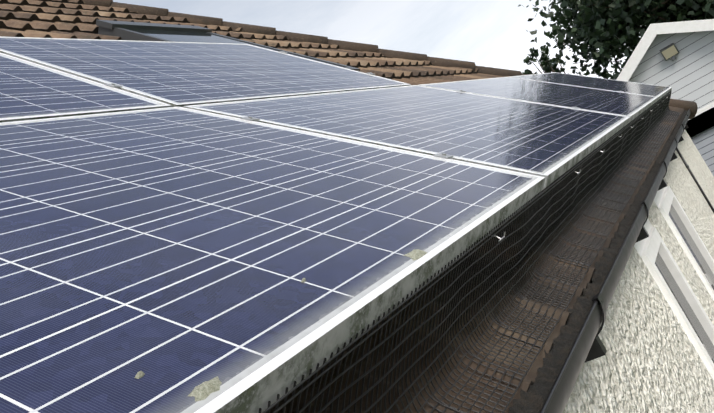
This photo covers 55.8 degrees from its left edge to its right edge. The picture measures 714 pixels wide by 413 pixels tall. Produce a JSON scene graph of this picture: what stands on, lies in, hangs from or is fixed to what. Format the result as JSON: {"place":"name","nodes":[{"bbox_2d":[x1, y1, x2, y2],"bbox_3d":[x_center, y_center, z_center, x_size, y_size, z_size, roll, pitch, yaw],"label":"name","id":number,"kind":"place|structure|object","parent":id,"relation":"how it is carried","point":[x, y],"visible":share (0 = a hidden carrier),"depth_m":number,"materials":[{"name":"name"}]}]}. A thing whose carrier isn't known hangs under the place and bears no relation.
{"place":"outdoors","nodes":[
{"label":"outdoors","id":0,"kind":"place"},
{"bbox_2d":[113,0,645,78],"label":"sky","id":1,"kind":"structure","parent":0,"point":[486,33],"materials":[{"name":"white"}]},
{"bbox_2d":[509,110,687,412],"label":"gutter interior","id":2,"kind":"object","parent":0,"point":[532,399],"visible":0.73,"depth_m":1.26,"materials":[{"name":"black plastic"}]},
{"label":"ground","id":3,"kind":"structure","parent":0,"visible":0},
{"bbox_2d":[522,45,565,74],"bbox_3d":[9.144,-3.723,28.714,1.423,6.974,1.760,-28,-4,-23],"label":"tree","id":4,"kind":"object","parent":3,"relation":"on","point":[546,68],"visible":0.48,"depth_m":28.64,"materials":[{"name":"green plant"}]},
{"bbox_2d":[517,0,713,79],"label":"tree","id":5,"kind":"object","parent":3,"relation":"on","point":[608,28],"visible":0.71,"depth_m":18.10,"materials":[{"name":"green plant"}]},
{"bbox_2d":[563,130,713,412],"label":"house wall","id":6,"kind":"structure","parent":3,"relation":"on","point":[650,361],"depth_m":2.01,"materials":[{"name":"paint"}]},
{"bbox_2d":[34,11,678,383],"bbox_3d":[-2.074,0.006,4.362,6.505,3.267,8.550,-31,-4,29],"label":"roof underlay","id":7,"kind":"object","parent":6,"relation":"on","point":[590,281],"depth_m":3.24,"materials":[{"name":"black"}]},
{"bbox_2d":[96,20,359,71],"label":"roof window","id":8,"kind":"structure","parent":7,"relation":"on","point":[134,31],"depth_m":3.82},
{"bbox_2d":[0,37,671,412],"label":"solar panels","id":9,"kind":"object","parent":7,"relation":"on","point":[174,227],"visible":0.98,"depth_m":1.02,"materials":[{"name":"blue glass"}]},
{"bbox_2d":[134,249,426,401],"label":"lichen patches","id":10,"kind":"object","parent":9,"relation":"on","point":[204,390],"visible":1,"depth_m":0.50,"materials":[{"name":"beige plant"}]},
{"bbox_2d":[0,0,683,412],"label":"roof tiles","id":11,"kind":"object","parent":7,"relation":"on","point":[32,18],"visible":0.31,"depth_m":1.37,"materials":[{"name":"brown tile"}]},
{"bbox_2d":[104,51,645,158],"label":"panel clamps","id":12,"kind":"object","parent":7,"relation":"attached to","point":[251,118],"visible":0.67,"depth_m":1.74,"materials":[{"name":"silver metal"}]},
{"bbox_2d":[53,0,697,118],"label":"roof tiles","id":13,"kind":"object","parent":7,"relation":"on","point":[435,61],"visible":0.21,"depth_m":5.69,"materials":[{"name":"brown tile"}]},
{"bbox_2d":[258,90,680,412],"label":"wire mesh","id":14,"kind":"object","parent":7,"relation":"on","point":[609,160],"visible":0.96,"depth_m":1.15,"materials":[{"name":"black metal"}]},
{"bbox_2d":[494,97,667,241],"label":"mesh clips","id":15,"kind":"object","parent":14,"relation":"on","point":[500,239],"visible":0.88,"depth_m":1.73,"materials":[{"name":"silver metal"}]},
{"bbox_2d":[585,114,688,361],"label":"gutter brackets","id":16,"kind":"object","parent":7,"relation":"attached to","point":[597,349],"visible":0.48,"depth_m":1.32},
{"bbox_2d":[539,109,690,412],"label":"gutter","id":17,"kind":"object","parent":6,"relation":"attached to","point":[558,396],"visible":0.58,"depth_m":1.25,"materials":[{"name":"plastic"}]},
{"bbox_2d":[634,186,713,379],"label":"windows","id":18,"kind":"structure","parent":6,"relation":"attached to","point":[678,293],"depth_m":2.73,"materials":[{"name":"plastic"}]},
{"bbox_2d":[676,146,713,212],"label":"downpipe","id":19,"kind":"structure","parent":6,"relation":"attached to","point":[696,181],"depth_m":4.85,"materials":[{"name":"plastic"}]},
{"bbox_2d":[616,19,713,175],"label":"neighbouring house","id":20,"kind":"structure","parent":3,"relation":"on","point":[687,74],"depth_m":10.42,"materials":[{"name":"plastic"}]},
{"bbox_2d":[659,43,679,60],"bbox_3d":[4.822,-2.358,10.379,0.220,0.242,0.142,-31,-4,29],"label":"floodlight","id":21,"kind":"object","parent":20,"relation":"attached to","point":[671,51],"visible":1,"depth_m":10.35,"materials":[{"name":"grey"}]}
]}

